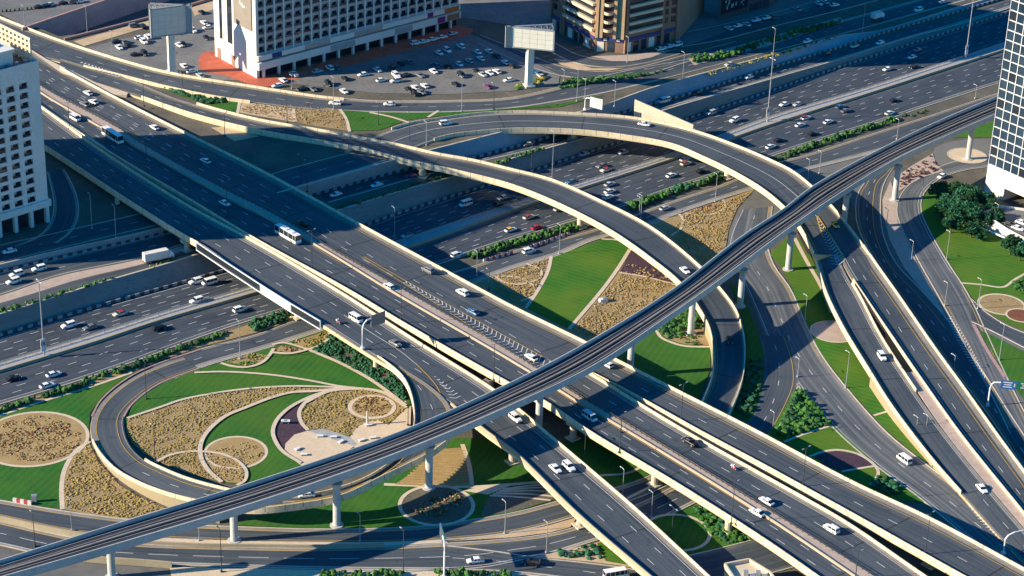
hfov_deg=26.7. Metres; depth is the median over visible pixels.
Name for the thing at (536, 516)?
surface road
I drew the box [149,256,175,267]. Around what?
hedge
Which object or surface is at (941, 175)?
car
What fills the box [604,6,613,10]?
window
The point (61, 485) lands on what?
path
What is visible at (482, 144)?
retaining wall
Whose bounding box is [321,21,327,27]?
window
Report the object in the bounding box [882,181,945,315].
traffic island
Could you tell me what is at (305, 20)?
window
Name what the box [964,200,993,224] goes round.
broadleaf tree
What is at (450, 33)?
car
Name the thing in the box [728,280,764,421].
lawn
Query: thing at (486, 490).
plaza
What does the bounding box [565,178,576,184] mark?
car
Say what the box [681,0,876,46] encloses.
boulevard
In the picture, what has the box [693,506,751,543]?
shrub bed
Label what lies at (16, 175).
window
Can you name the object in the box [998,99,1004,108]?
window
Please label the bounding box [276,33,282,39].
window
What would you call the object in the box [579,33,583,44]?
shop window
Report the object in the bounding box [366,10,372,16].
window
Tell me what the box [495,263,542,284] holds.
path
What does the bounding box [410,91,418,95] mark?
car
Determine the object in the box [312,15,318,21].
window
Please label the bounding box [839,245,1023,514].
flyover
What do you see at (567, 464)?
suv
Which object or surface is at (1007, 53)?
window
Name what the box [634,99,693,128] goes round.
abutment wall
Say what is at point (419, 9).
window
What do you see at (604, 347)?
rail viaduct
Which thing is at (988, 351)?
path
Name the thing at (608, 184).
car
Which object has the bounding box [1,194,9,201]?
window
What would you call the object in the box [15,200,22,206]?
window
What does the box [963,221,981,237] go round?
broadleaf tree
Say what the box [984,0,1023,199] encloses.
glass tower
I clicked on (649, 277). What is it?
path
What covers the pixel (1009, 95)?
window
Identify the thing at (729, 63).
car
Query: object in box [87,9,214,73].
car park
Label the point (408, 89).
car
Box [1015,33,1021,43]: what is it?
window
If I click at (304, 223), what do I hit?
suv
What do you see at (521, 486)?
path
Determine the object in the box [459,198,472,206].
van
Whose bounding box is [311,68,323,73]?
car
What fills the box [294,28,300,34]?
window
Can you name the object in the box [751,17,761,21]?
car
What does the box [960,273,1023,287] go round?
path
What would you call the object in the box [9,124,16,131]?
window
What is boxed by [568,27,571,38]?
shop window
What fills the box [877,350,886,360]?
suv
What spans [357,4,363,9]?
window
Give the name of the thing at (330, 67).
suv
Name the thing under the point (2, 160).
window
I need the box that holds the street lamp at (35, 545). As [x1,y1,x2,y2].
[29,510,36,546]
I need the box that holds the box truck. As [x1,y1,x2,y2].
[870,10,884,20]
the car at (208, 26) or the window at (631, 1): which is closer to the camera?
the window at (631, 1)
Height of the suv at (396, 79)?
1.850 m
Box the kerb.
[797,384,964,534]
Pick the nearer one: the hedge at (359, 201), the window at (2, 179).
the window at (2, 179)
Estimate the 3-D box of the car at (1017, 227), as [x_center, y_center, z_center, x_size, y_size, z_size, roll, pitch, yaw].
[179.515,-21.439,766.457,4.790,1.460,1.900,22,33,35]
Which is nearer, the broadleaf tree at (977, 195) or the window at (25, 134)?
the window at (25, 134)
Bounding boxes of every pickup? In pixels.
[289,71,298,76]
[681,436,698,446]
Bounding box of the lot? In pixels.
[459,0,831,47]
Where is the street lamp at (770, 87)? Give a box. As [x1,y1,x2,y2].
[766,57,774,121]
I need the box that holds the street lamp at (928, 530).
[924,510,934,553]
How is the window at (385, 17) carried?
in the hotel
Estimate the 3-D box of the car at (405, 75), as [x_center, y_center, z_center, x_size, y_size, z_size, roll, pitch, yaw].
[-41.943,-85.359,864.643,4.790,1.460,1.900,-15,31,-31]
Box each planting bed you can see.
[0,314,293,413]
[0,413,85,464]
[64,444,163,518]
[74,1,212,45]
[126,388,327,480]
[204,458,244,482]
[206,437,264,466]
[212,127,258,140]
[229,353,266,365]
[239,103,293,121]
[274,345,299,351]
[275,401,307,449]
[290,331,327,347]
[294,108,347,130]
[301,390,404,434]
[352,397,391,416]
[396,448,469,485]
[402,487,470,523]
[453,518,575,540]
[469,250,675,340]
[480,485,554,515]
[540,541,629,566]
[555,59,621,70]
[620,250,672,281]
[649,189,753,265]
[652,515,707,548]
[660,311,708,344]
[796,230,810,255]
[815,451,871,470]
[980,295,1022,313]
[1007,309,1023,320]
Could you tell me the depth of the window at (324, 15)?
870.87 m
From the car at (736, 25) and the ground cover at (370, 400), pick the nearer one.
the ground cover at (370, 400)
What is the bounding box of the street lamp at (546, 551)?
[544,519,547,553]
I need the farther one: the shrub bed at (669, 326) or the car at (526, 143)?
the car at (526, 143)
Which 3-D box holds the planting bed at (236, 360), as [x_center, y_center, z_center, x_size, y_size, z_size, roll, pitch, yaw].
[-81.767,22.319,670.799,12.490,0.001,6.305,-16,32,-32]
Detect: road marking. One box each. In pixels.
[947,316,984,377]
[970,507,1006,544]
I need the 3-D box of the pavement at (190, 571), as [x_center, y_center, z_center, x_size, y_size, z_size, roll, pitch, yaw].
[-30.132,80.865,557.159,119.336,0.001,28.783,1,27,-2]
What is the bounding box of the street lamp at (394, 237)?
[392,206,395,238]
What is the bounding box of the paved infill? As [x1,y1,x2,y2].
[906,372,1023,527]
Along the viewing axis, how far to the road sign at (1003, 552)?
584.17 m
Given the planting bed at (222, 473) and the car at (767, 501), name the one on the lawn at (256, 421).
the planting bed at (222, 473)
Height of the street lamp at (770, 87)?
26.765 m
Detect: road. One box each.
[0,203,197,262]
[0,232,182,294]
[0,444,727,542]
[0,487,695,570]
[0,549,170,575]
[16,169,78,245]
[71,0,197,34]
[153,93,997,377]
[272,153,386,186]
[317,0,1010,202]
[341,0,964,111]
[448,545,640,575]
[690,511,831,575]
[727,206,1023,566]
[728,155,892,239]
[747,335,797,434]
[850,169,1023,432]
[855,167,1023,467]
[896,156,1023,427]
[970,298,1023,347]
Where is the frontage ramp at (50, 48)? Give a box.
[0,16,343,110]
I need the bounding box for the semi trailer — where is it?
[142,247,173,263]
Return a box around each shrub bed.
[159,83,226,103]
[312,334,406,399]
[514,76,547,89]
[557,543,601,559]
[558,69,663,88]
[657,308,700,337]
[661,313,704,344]
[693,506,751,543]
[707,35,837,74]
[735,358,763,417]
[771,109,926,160]
[774,388,831,437]
[870,475,903,494]
[899,155,938,186]
[1012,275,1023,293]
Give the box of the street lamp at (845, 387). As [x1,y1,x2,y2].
[844,350,849,388]
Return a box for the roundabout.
[933,139,991,164]
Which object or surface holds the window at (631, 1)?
in the corner building at (603, 25)
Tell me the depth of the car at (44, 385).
650.78 m
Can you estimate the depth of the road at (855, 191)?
757.27 m
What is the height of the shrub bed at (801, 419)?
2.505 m
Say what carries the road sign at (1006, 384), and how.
on the slip road at (931, 318)
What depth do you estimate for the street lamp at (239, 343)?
668.73 m
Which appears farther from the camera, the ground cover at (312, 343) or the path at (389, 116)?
the path at (389, 116)
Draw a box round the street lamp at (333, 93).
[331,76,333,109]
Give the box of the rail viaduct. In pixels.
[0,95,997,575]
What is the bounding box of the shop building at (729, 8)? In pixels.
[718,0,779,19]
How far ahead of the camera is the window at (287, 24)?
859.88 m
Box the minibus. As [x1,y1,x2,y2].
[603,566,629,575]
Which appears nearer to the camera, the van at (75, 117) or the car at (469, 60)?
the van at (75, 117)
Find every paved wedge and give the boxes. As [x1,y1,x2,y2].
[32,50,127,97]
[616,387,654,410]
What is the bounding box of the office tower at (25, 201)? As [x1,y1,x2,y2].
[0,23,51,237]
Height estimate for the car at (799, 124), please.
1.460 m
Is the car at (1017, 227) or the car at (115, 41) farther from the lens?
the car at (115, 41)
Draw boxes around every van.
[69,112,80,121]
[201,275,217,285]
[349,311,362,322]
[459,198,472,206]
[582,408,597,421]
[658,95,670,103]
[896,452,912,464]
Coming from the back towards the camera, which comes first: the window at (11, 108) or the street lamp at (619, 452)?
the window at (11, 108)
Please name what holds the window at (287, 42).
in the hotel
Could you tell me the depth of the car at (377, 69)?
868.50 m
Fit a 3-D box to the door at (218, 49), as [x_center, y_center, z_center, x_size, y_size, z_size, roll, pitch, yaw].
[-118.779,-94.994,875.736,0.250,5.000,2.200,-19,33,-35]
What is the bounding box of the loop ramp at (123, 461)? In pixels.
[90,349,451,522]
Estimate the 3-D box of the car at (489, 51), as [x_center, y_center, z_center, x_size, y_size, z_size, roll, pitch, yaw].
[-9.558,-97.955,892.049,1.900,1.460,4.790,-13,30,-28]
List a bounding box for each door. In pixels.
[217,47,220,58]
[231,55,234,66]
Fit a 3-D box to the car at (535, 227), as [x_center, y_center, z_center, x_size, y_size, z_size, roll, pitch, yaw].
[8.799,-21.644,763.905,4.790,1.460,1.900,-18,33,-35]
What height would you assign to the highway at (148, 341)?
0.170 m
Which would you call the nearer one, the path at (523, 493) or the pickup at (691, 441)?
the path at (523, 493)
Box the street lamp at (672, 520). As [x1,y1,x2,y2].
[669,504,677,539]
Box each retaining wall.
[0,0,991,269]
[0,7,1009,332]
[21,0,168,35]
[64,0,210,40]
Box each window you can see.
[0,157,5,163]
[0,166,6,173]
[0,176,7,182]
[0,185,7,192]
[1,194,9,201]
[2,204,9,210]
[6,86,13,93]
[7,96,14,102]
[7,105,15,112]
[8,115,15,121]
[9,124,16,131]
[10,134,17,141]
[10,144,17,150]
[11,153,18,159]
[12,162,19,169]
[13,172,19,178]
[13,181,21,188]
[14,191,21,197]
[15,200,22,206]
[19,82,26,89]
[20,92,27,99]
[20,102,27,108]
[21,111,28,118]
[22,121,29,128]
[23,131,30,137]
[23,140,30,146]
[24,149,31,156]
[25,159,31,165]
[25,168,32,175]
[26,177,33,184]
[27,187,34,193]
[28,196,34,202]
[265,0,272,5]
[266,8,272,14]
[266,17,272,23]
[266,26,272,32]
[266,35,272,41]
[266,44,273,50]
[275,6,281,12]
[275,15,281,21]
[275,24,282,30]
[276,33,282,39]
[276,42,282,48]
[284,4,291,9]
[285,13,291,18]
[285,22,291,27]
[285,31,291,36]
[285,39,291,45]
[294,1,300,7]
[294,10,300,16]
[294,19,300,25]
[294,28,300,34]
[294,37,300,43]
[303,0,309,5]
[303,8,309,14]
[303,17,309,23]
[303,26,309,32]
[303,35,309,41]
[312,6,318,12]
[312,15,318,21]
[312,23,318,30]
[313,32,318,38]
[321,3,327,9]
[321,12,327,18]
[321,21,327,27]
[322,30,327,36]
[330,1,336,7]
[330,10,336,16]
[330,19,336,25]
[339,0,345,5]
[339,8,345,14]
[339,17,345,23]
[339,25,345,31]
[348,6,354,12]
[348,14,354,20]
[348,23,354,29]
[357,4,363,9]
[357,12,363,18]
[357,21,363,27]
[366,1,372,7]
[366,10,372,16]
[366,19,372,24]
[375,0,380,5]
[375,8,380,14]
[383,6,389,12]
[383,15,389,20]
[392,12,397,18]
[400,10,406,16]
[401,1,406,7]
[409,0,414,5]
[417,6,423,11]
[434,2,439,7]
[566,1,594,19]
[566,10,593,27]
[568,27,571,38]
[573,30,577,40]
[574,0,594,10]
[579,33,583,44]
[585,36,588,47]
[597,41,603,51]
[598,0,622,38]
[603,24,612,27]
[603,570,628,575]
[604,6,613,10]
[604,15,613,19]
[607,42,613,51]
[627,42,630,51]
[628,19,659,29]
[629,2,660,12]
[629,11,660,21]
[630,0,648,4]
[633,40,638,50]
[641,38,646,48]
[648,37,653,46]
[656,35,659,44]
[664,33,669,42]
[990,156,995,164]
[991,146,997,155]
[992,137,998,146]
[994,127,1000,136]
[995,118,1001,127]
[996,108,1002,117]
[997,159,1003,168]
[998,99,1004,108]
[998,149,1004,158]
[999,89,1005,98]
[1000,79,1006,89]
[1000,140,1006,149]
[1001,130,1007,140]
[1002,70,1008,79]
[1002,121,1008,130]
[1003,60,1009,69]
[1004,111,1010,121]
[1004,162,1010,171]
[1005,50,1011,59]
[1005,102,1011,111]
[1006,40,1012,50]
[1006,92,1013,101]
[1006,153,1012,162]
[1007,30,1013,40]
[1007,143,1013,152]
[1008,82,1014,92]
[1008,133,1014,143]
[1009,21,1015,30]
[1009,73,1015,82]
[1010,11,1016,20]
[1010,124,1016,133]
[1011,1,1018,10]
[1011,63,1017,72]
[1011,114,1017,124]
[1012,53,1018,63]
[1012,165,1018,174]
[1013,43,1020,53]
[1013,105,1019,114]
[1013,156,1019,165]
[1014,95,1020,104]
[1014,146,1021,155]
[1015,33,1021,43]
[1015,85,1021,95]
[1016,23,1022,33]
[1016,137,1022,146]
[1017,76,1023,85]
[1017,127,1023,136]
[1018,14,1023,23]
[1018,66,1023,75]
[1019,3,1023,13]
[1019,118,1023,127]
[1019,168,1023,177]
[1020,56,1023,65]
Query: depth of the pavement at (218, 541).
579.84 m
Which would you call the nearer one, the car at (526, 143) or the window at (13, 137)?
the window at (13, 137)
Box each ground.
[0,0,977,262]
[0,0,1007,311]
[0,83,1023,575]
[240,137,357,173]
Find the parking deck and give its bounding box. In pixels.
[981,205,1023,242]
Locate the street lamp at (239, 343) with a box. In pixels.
[236,319,240,359]
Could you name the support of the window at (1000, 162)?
in the glass tower at (1005, 176)
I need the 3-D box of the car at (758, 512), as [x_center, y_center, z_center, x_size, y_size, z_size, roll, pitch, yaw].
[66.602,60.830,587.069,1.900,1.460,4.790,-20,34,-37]
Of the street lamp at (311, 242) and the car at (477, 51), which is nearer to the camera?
the street lamp at (311, 242)
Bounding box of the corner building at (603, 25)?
[549,0,704,53]
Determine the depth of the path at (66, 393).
648.45 m
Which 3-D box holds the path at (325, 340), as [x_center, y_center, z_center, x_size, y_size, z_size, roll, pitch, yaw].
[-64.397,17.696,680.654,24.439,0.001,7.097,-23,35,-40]
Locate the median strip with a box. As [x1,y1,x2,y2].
[0,43,1004,372]
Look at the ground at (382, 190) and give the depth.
784.17 m
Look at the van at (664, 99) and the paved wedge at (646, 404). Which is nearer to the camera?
the paved wedge at (646, 404)
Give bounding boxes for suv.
[6,275,20,284]
[9,268,24,276]
[31,263,46,271]
[61,320,76,329]
[67,0,76,3]
[128,22,138,27]
[139,23,146,28]
[140,37,147,43]
[140,49,148,55]
[151,323,166,331]
[188,276,202,284]
[189,295,204,303]
[232,305,247,312]
[297,220,308,227]
[324,79,332,86]
[325,64,333,70]
[329,99,341,105]
[383,282,394,289]
[390,76,401,82]
[391,70,400,76]
[410,40,421,45]
[421,266,434,273]
[430,62,439,67]
[439,119,451,125]
[443,46,451,52]
[450,251,463,258]
[456,43,465,48]
[456,288,468,296]
[457,70,466,77]
[508,411,521,422]
[522,247,535,254]
[522,557,540,566]
[562,459,575,471]
[672,41,682,46]
[706,108,716,115]
[729,115,739,122]
[823,523,839,534]
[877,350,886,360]
[914,6,923,11]
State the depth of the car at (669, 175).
808.15 m
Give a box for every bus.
[101,125,123,143]
[275,223,300,243]
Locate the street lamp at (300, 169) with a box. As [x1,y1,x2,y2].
[298,154,301,183]
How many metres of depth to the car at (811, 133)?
849.31 m
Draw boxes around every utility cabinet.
[31,494,36,502]
[598,297,607,302]
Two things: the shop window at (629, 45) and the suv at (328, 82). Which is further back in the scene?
the shop window at (629, 45)
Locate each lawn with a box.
[0,372,134,507]
[125,330,409,484]
[160,87,237,112]
[238,438,553,527]
[343,110,406,130]
[380,95,602,119]
[528,240,627,327]
[561,436,650,486]
[597,542,627,564]
[616,311,710,397]
[676,505,749,555]
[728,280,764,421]
[768,386,922,501]
[770,237,927,461]
[922,183,1023,329]
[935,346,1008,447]
[956,122,993,136]
[979,330,1023,398]
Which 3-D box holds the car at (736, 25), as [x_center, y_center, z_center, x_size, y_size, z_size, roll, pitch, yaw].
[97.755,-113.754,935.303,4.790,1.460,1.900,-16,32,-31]
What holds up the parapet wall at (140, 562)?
on the ground at (556, 425)
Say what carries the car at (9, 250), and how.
on the slip road at (87, 233)
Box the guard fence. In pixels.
[0,42,1004,362]
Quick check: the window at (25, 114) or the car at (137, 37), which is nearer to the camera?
the window at (25, 114)
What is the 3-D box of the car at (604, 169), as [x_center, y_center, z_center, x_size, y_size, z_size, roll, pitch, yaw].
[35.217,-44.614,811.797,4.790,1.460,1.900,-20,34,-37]
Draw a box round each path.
[0,372,131,415]
[0,411,88,466]
[59,441,90,508]
[127,385,351,417]
[155,450,247,484]
[194,371,386,392]
[198,387,346,482]
[203,436,267,468]
[220,348,274,367]
[236,102,240,112]
[271,387,343,462]
[272,332,331,353]
[272,342,308,348]
[292,108,296,120]
[297,395,315,429]
[304,388,406,407]
[308,349,406,404]
[339,109,350,130]
[348,395,395,418]
[369,112,407,122]
[384,481,538,487]
[398,485,474,525]
[460,444,473,484]
[490,495,550,500]
[493,493,552,496]
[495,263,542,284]
[496,490,547,492]
[499,276,536,300]
[499,487,543,490]
[502,484,540,489]
[524,256,552,307]
[567,248,630,328]
[600,467,639,475]
[619,272,676,285]
[626,486,651,498]
[650,513,711,550]
[655,330,709,346]
[671,214,684,235]
[784,424,832,441]
[794,238,831,312]
[809,449,879,484]
[810,321,847,342]
[842,465,875,471]
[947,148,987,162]
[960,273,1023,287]
[972,324,1005,376]
[977,293,1023,314]
[1005,308,1023,321]
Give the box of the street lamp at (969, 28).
[965,0,973,58]
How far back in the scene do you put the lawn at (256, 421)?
654.88 m
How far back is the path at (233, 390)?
652.69 m
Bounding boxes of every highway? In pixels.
[0,14,1008,361]
[0,51,1003,404]
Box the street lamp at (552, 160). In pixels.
[551,130,553,178]
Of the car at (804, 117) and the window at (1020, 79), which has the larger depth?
the car at (804, 117)
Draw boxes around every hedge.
[0,275,116,312]
[0,381,84,412]
[1,6,35,11]
[81,369,107,383]
[111,330,227,373]
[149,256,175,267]
[248,310,293,331]
[319,568,402,575]
[332,174,449,208]
[434,566,511,575]
[467,221,578,258]
[490,147,544,163]
[628,187,670,210]
[672,181,694,194]
[690,19,840,62]
[696,172,723,186]
[787,115,896,156]
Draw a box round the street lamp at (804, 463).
[802,445,810,484]
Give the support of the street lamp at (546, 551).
on the surface road at (424, 557)
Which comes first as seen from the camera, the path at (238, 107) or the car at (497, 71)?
the path at (238, 107)
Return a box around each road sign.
[360,311,384,349]
[583,97,602,109]
[986,380,1023,406]
[1001,530,1023,554]
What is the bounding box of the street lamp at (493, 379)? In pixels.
[490,342,498,381]
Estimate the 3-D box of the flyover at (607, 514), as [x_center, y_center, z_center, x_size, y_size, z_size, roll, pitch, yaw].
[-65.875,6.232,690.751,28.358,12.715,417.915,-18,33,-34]
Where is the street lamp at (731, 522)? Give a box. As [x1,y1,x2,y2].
[730,479,739,524]
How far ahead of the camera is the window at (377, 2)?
887.39 m
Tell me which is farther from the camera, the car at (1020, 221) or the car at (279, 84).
the car at (279, 84)
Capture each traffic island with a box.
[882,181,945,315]
[898,153,943,190]
[948,148,985,162]
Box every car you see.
[2,247,16,254]
[5,374,21,381]
[39,382,54,389]
[42,3,51,7]
[45,371,61,377]
[58,0,68,4]
[79,101,89,106]
[83,90,92,95]
[83,323,97,330]
[88,99,98,104]
[110,39,120,43]
[112,309,127,316]
[115,44,122,49]
[130,52,141,56]
[134,35,145,39]
[149,124,158,129]
[175,42,182,46]
[180,63,187,67]
[186,68,197,73]
[200,20,207,24]
[200,158,210,163]
[202,24,213,29]
[219,199,230,206]
[271,82,283,87]
[279,77,287,82]
[296,86,308,90]
[298,491,314,498]
[308,86,316,91]
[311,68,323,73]
[329,191,342,197]
[339,88,348,93]
[340,76,348,80]
[357,71,368,76]
[370,181,382,187]
[373,66,381,71]
[375,77,387,82]
[383,101,395,105]
[386,64,397,69]
[388,338,401,346]
[396,61,404,65]
[401,72,412,77]
[401,231,413,238]
[404,59,412,63]
[404,86,412,91]
[405,173,418,178]
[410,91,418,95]
[411,85,419,89]
[415,72,424,77]
[417,89,425,94]
[419,39,429,43]
[420,83,428,87]
[427,37,438,41]
[429,68,437,73]
[435,50,443,55]
[437,34,447,38]
[444,64,452,68]
[447,31,458,35]
[450,81,459,86]
[455,61,463,66]
[465,58,473,63]
[466,308,479,315]
[466,556,484,564]
[472,68,480,73]
[473,49,481,54]
[476,56,484,60]
[478,71,486,76]
[483,84,492,88]
[484,49,492,53]
[485,70,493,75]
[490,201,502,207]
[492,53,501,58]
[492,69,501,73]
[497,194,509,200]
[501,60,509,64]
[503,77,514,82]
[504,227,516,232]
[508,63,516,67]
[522,141,533,146]
[522,214,534,219]
[524,353,537,361]
[530,224,542,229]
[549,463,561,472]
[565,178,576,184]
[579,150,589,156]
[596,162,607,168]
[600,166,611,172]
[602,194,613,199]
[604,181,615,186]
[604,188,615,193]
[604,362,613,368]
[618,149,628,154]
[638,121,650,126]
[655,46,666,50]
[659,205,670,210]
[663,44,673,48]
[665,172,676,177]
[679,156,690,161]
[679,266,689,273]
[680,160,691,165]
[691,90,701,95]
[695,168,706,173]
[724,26,733,30]
[724,61,734,65]
[726,336,732,343]
[733,23,742,27]
[744,74,753,79]
[749,507,764,517]
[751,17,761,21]
[758,496,774,505]
[761,15,771,19]
[765,144,775,149]
[773,137,783,142]
[779,101,788,106]
[793,101,802,106]
[794,122,805,127]
[800,115,810,120]
[803,38,811,42]
[807,131,816,136]
[822,51,830,55]
[823,119,832,123]
[829,3,839,6]
[831,221,839,227]
[835,104,844,108]
[840,108,850,112]
[850,43,858,47]
[875,40,884,44]
[882,66,891,71]
[884,110,894,115]
[889,98,898,102]
[907,54,916,59]
[909,64,918,68]
[913,47,922,51]
[937,173,946,178]
[975,483,987,493]
[1003,220,1014,225]
[1011,224,1023,230]
[1015,219,1023,224]
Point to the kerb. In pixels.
(942, 516)
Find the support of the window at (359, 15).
in the hotel
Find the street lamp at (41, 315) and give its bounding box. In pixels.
[36,279,44,355]
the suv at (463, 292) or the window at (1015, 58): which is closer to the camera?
the suv at (463, 292)
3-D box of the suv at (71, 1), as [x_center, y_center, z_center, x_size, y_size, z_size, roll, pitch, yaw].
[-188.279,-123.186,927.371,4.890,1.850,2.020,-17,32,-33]
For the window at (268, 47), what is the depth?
857.68 m
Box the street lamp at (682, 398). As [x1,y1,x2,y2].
[679,381,687,418]
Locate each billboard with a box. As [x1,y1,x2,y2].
[148,3,192,72]
[505,24,554,87]
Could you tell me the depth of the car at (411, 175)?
787.71 m
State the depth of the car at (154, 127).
805.06 m
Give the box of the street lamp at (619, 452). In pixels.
[618,425,625,453]
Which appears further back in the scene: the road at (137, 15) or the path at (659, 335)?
the road at (137, 15)
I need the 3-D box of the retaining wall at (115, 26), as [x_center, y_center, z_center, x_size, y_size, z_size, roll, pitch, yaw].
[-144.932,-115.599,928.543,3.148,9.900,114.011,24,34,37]
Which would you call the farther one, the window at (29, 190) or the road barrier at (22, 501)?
the window at (29, 190)
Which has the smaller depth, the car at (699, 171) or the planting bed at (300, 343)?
the planting bed at (300, 343)
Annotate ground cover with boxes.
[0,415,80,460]
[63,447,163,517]
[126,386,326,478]
[163,442,260,480]
[227,353,265,365]
[242,104,343,128]
[274,345,301,351]
[291,331,328,347]
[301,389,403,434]
[353,396,390,415]
[410,491,462,517]
[492,259,548,304]
[621,264,669,279]
[690,201,723,212]
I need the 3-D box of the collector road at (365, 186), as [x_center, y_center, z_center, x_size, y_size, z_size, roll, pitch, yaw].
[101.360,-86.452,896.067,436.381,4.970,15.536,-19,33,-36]
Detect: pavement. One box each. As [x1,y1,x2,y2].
[0,244,193,302]
[155,538,447,545]
[170,567,538,575]
[192,3,213,15]
[199,51,277,86]
[267,25,472,82]
[591,50,668,60]
[689,17,842,64]
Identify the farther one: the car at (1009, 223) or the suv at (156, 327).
the car at (1009, 223)
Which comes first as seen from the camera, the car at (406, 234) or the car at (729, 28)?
the car at (406, 234)
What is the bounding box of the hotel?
[213,0,460,77]
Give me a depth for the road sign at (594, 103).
834.62 m
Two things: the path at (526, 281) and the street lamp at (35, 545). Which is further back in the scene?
the path at (526, 281)
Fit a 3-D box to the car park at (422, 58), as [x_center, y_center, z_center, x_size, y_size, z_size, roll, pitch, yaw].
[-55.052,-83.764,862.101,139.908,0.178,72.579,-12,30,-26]
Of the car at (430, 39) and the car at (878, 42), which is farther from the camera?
the car at (878, 42)
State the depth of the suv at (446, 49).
890.64 m
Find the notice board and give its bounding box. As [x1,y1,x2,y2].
[281,419,289,423]
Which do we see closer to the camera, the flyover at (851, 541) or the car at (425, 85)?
the flyover at (851, 541)
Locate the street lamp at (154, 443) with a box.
[150,423,155,462]
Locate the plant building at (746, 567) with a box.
[724,558,773,575]
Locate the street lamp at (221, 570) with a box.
[217,526,222,572]
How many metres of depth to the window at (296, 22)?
862.72 m
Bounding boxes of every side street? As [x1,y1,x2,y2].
[479,35,737,78]
[519,24,679,67]
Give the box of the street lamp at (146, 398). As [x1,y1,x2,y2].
[142,358,147,399]
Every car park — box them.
[0,0,100,25]
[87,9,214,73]
[193,35,559,93]
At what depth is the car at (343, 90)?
846.23 m
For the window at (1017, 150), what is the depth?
787.92 m
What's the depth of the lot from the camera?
941.06 m
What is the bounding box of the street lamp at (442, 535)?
[440,522,444,575]
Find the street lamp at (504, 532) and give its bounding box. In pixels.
[502,499,505,533]
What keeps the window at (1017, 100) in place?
in the glass tower at (1005, 176)
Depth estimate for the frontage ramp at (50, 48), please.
852.53 m
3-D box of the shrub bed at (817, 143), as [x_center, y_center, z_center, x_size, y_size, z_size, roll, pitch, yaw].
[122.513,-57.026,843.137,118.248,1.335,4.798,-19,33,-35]
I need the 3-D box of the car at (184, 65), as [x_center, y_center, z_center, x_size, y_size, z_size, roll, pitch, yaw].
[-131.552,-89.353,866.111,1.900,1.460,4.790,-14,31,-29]
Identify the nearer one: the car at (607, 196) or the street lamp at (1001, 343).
the street lamp at (1001, 343)
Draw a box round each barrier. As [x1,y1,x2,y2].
[0,0,999,272]
[0,11,1009,335]
[0,49,1003,371]
[13,497,31,504]
[41,104,105,150]
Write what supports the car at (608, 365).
on the flyover at (950, 551)
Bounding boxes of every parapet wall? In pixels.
[0,515,85,536]
[83,556,171,567]
[145,541,383,547]
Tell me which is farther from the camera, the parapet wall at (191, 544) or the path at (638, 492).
the path at (638, 492)
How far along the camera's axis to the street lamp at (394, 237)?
750.73 m
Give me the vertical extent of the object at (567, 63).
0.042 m
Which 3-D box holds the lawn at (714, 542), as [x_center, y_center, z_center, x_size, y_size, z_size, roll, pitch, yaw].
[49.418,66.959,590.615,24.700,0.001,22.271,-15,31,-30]
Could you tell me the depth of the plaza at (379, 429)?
635.44 m
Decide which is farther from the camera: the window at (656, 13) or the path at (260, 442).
the window at (656, 13)
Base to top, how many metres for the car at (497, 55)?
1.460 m
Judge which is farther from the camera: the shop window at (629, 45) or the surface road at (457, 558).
the shop window at (629, 45)
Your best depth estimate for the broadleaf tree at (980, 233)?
764.79 m
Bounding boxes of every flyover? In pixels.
[16,44,586,367]
[40,84,876,575]
[41,106,709,575]
[60,59,745,415]
[345,110,868,264]
[566,373,926,575]
[592,358,1023,575]
[815,255,1023,563]
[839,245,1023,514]
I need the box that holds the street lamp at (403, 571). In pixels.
[400,526,404,572]
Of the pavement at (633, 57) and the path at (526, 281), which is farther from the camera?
the pavement at (633, 57)
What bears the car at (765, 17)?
on the boulevard
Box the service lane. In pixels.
[0,248,195,308]
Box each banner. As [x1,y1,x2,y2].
[40,339,45,351]
[196,242,320,329]
[766,107,769,116]
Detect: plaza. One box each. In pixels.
[285,431,352,464]
[309,429,356,445]
[350,406,410,446]
[464,483,515,494]
[811,321,846,341]
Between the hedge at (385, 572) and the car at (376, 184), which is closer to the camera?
the hedge at (385, 572)
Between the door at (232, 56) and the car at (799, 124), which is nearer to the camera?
the car at (799, 124)
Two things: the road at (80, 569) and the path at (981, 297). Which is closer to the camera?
the road at (80, 569)
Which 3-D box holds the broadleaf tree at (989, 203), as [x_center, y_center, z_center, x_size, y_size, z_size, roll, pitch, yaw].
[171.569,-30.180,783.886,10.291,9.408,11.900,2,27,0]
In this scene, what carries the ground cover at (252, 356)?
on the planting bed at (236, 360)
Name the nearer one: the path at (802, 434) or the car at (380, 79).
the path at (802, 434)
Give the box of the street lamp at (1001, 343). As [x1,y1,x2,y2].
[998,322,1004,359]
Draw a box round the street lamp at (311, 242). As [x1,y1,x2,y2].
[307,228,315,260]
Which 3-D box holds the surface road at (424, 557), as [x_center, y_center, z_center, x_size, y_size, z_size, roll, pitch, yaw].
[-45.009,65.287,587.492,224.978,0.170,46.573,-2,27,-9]
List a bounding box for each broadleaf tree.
[927,181,952,199]
[935,193,953,217]
[941,214,965,232]
[942,180,975,196]
[944,194,974,219]
[950,184,984,203]
[957,185,982,199]
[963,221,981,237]
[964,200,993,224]
[974,227,989,239]
[976,192,998,209]
[982,207,1005,225]
[1000,234,1022,254]
[1009,242,1023,260]

